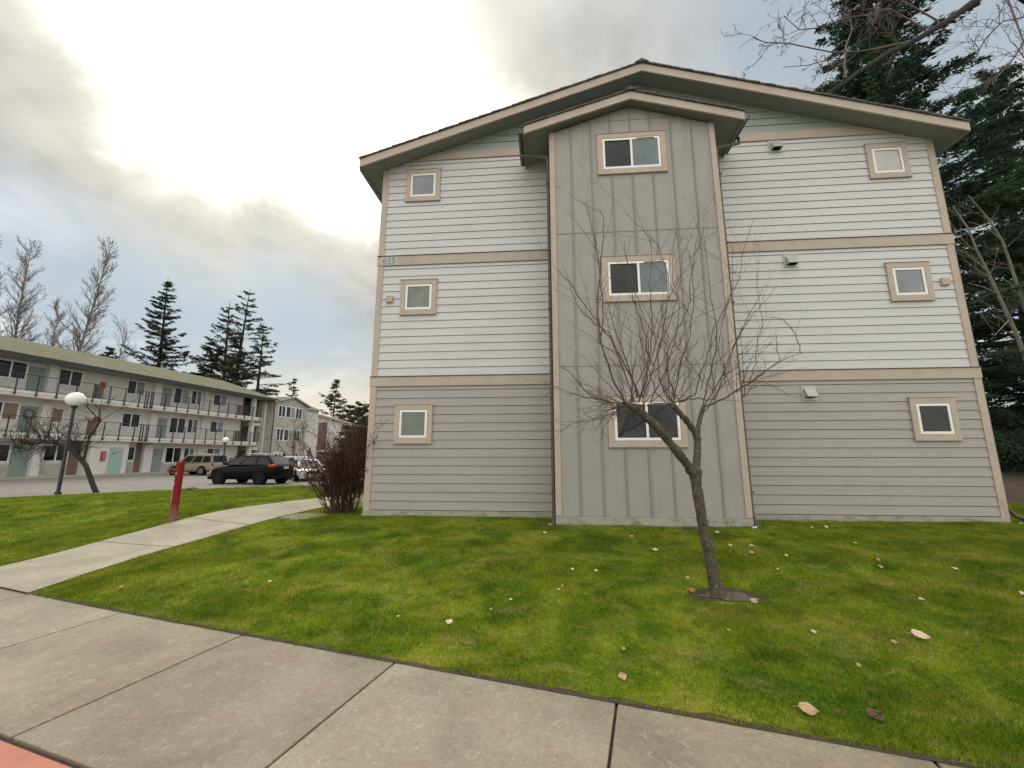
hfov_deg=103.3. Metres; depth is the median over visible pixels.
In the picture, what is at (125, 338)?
bare tree
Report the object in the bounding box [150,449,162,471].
door
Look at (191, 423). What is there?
window
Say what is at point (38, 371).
door
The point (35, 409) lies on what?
door
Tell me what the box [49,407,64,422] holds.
window
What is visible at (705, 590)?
puddle mud
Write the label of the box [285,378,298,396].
conifer tree
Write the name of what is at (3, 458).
window
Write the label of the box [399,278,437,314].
window
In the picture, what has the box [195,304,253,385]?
conifer tree
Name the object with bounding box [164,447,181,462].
window
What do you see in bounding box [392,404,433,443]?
window
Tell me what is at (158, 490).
parking kerb
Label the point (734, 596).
puddle
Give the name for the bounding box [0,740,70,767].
kerb
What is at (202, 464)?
parked suv
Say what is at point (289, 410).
window
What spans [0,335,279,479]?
apartment building
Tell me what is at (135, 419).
window
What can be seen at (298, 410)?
window
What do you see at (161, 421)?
door
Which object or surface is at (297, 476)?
parked sedan
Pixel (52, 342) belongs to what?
bare tree
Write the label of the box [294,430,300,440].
window
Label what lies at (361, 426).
shrub
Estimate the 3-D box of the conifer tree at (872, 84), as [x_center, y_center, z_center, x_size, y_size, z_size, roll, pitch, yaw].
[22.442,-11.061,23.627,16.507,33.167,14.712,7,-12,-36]
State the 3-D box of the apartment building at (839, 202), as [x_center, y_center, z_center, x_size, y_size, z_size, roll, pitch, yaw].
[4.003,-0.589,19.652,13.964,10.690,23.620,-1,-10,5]
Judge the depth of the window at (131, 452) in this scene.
36.30 m
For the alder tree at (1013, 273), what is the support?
on the soil bank
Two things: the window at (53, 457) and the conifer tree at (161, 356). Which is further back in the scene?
the conifer tree at (161, 356)
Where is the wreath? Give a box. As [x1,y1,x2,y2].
[22,408,37,420]
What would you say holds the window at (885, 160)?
in the apartment building at (839, 202)
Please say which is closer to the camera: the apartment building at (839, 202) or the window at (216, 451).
the apartment building at (839, 202)
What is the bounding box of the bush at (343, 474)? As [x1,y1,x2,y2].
[283,411,388,513]
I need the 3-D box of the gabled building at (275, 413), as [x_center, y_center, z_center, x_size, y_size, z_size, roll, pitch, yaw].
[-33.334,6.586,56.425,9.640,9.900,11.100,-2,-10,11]
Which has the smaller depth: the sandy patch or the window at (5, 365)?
the sandy patch
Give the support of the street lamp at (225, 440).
on the parking lot
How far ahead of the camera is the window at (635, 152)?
8.83 m
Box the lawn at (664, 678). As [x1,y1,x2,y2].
[0,490,1023,767]
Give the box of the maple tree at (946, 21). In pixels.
[720,0,1023,109]
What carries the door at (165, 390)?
in the apartment building at (176, 416)
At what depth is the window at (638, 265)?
8.33 m
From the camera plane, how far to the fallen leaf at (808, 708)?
2.54 m
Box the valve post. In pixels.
[168,462,184,521]
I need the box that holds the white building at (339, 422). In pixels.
[315,414,367,461]
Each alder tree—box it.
[944,180,1023,311]
[947,206,1023,360]
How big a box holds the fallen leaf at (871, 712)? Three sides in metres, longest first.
0.120 x 0.088 x 0.023 m
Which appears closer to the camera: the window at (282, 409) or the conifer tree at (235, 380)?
the window at (282, 409)
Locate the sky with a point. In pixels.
(219, 144)
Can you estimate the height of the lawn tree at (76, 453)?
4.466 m
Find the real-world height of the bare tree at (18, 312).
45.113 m
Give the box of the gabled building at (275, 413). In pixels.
[239,396,322,458]
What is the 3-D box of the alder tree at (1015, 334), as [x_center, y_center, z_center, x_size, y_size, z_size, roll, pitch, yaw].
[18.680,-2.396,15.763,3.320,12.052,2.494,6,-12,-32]
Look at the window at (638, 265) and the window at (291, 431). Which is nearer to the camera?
the window at (638, 265)
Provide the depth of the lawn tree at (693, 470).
4.76 m
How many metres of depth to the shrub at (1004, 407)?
23.79 m
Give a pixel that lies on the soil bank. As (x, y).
(1014, 486)
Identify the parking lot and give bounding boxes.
[0,471,361,496]
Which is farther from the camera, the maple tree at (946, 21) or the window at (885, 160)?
the maple tree at (946, 21)
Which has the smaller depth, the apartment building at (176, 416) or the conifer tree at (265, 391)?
the apartment building at (176, 416)
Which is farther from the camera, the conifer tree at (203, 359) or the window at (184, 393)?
the conifer tree at (203, 359)
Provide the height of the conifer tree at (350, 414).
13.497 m
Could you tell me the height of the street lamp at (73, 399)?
4.098 m
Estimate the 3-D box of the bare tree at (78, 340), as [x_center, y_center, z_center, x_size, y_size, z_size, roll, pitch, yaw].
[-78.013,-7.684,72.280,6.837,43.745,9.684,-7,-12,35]
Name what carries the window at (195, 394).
in the apartment building at (176, 416)
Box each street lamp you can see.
[54,392,86,494]
[222,437,228,462]
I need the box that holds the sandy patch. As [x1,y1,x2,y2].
[278,513,326,518]
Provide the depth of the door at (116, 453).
34.10 m
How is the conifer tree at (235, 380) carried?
on the parking lot
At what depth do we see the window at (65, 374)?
32.17 m
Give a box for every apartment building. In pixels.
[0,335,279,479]
[359,58,1023,527]
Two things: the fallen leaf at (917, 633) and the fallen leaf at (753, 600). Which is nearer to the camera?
the fallen leaf at (917, 633)
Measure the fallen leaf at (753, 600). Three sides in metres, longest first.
0.108 x 0.067 x 0.021 m
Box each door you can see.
[7,447,29,476]
[16,406,38,432]
[25,366,46,391]
[106,447,123,473]
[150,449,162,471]
[155,418,167,437]
[160,387,171,406]
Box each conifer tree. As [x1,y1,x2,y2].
[100,346,119,358]
[120,281,196,371]
[183,340,230,380]
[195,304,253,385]
[201,290,264,387]
[203,348,261,391]
[229,324,292,395]
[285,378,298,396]
[319,379,347,418]
[333,401,368,455]
[335,405,361,455]
[813,0,1023,461]
[947,61,1023,462]
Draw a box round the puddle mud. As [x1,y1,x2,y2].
[684,587,766,601]
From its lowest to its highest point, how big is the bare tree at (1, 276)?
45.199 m
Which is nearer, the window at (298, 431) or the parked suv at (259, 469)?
the parked suv at (259, 469)
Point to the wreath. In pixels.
(26, 413)
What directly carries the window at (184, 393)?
in the apartment building at (176, 416)
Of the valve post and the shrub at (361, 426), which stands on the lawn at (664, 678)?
the valve post
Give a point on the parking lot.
(70, 485)
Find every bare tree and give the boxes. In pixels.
[0,234,17,334]
[1,235,48,341]
[37,237,118,353]
[44,296,71,346]
[109,312,138,360]
[267,411,314,455]
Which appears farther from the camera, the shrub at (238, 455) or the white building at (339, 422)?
the white building at (339, 422)
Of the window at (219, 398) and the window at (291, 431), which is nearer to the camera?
the window at (219, 398)
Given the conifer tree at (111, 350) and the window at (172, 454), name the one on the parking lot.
the conifer tree at (111, 350)
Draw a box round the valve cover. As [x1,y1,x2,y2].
[682,527,696,529]
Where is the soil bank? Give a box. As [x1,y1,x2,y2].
[1001,465,1023,504]
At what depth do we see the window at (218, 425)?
44.76 m
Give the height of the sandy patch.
0.058 m
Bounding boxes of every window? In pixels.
[0,358,28,379]
[0,401,20,420]
[0,444,11,461]
[41,445,68,461]
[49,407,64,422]
[57,369,83,387]
[121,413,140,427]
[126,380,145,395]
[127,446,135,460]
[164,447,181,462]
[168,417,185,433]
[172,387,189,404]
[182,448,194,458]
[186,419,198,432]
[190,390,202,404]
[206,448,220,454]
[209,421,223,432]
[213,394,226,406]
[275,428,283,440]
[278,405,285,417]
[283,429,292,440]
[285,406,295,418]
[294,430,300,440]
[295,408,301,419]
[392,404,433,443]
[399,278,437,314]
[405,167,441,201]
[595,129,667,175]
[601,253,676,302]
[607,394,687,447]
[864,141,912,178]
[883,261,936,301]
[906,397,963,440]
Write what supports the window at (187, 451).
in the apartment building at (176, 416)
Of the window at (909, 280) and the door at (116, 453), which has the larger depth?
the door at (116, 453)
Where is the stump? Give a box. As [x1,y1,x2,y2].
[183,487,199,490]
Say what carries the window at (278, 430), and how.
in the gabled building at (275, 413)
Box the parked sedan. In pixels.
[288,458,324,480]
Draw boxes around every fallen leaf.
[618,672,626,680]
[750,598,757,602]
[793,702,818,715]
[866,707,882,719]
[906,629,929,638]
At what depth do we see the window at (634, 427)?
7.80 m
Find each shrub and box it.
[228,451,250,465]
[344,411,368,459]
[988,391,1023,432]
[991,419,1023,475]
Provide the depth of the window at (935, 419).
8.21 m
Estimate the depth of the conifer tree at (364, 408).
65.66 m
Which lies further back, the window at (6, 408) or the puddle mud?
the window at (6, 408)
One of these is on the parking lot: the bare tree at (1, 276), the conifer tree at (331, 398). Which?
the conifer tree at (331, 398)
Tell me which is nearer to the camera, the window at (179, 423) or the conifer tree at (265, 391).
the window at (179, 423)
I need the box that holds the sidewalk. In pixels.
[0,588,969,767]
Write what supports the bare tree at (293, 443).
on the parking lot
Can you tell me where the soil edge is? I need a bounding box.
[32,591,1007,767]
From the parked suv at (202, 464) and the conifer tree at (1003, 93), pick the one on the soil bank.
the conifer tree at (1003, 93)
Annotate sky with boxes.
[0,0,1023,421]
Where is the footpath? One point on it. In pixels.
(34, 574)
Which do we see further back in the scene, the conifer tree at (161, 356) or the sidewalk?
the conifer tree at (161, 356)
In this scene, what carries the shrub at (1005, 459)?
on the soil bank
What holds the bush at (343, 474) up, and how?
on the lawn at (664, 678)
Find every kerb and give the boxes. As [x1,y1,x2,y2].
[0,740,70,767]
[47,485,298,495]
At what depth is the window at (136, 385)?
36.82 m
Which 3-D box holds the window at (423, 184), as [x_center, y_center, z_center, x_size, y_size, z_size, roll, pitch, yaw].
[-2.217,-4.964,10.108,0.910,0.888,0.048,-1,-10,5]
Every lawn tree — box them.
[0,391,152,492]
[506,152,808,595]
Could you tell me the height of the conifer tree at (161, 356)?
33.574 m
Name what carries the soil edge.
on the sidewalk
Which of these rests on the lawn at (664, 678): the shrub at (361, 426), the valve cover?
the valve cover
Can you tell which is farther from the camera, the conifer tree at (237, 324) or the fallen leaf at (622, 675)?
the conifer tree at (237, 324)
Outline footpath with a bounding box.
[0,494,363,593]
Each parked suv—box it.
[166,453,228,475]
[207,453,295,484]
[284,456,307,462]
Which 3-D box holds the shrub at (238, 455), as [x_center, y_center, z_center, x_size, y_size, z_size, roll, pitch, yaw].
[-25.906,7.478,38.781,2.608,2.214,2.342,0,-10,0]
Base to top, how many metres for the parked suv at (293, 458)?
1.645 m
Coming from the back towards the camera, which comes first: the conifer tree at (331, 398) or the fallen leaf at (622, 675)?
the conifer tree at (331, 398)
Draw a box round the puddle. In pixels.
[699,591,759,600]

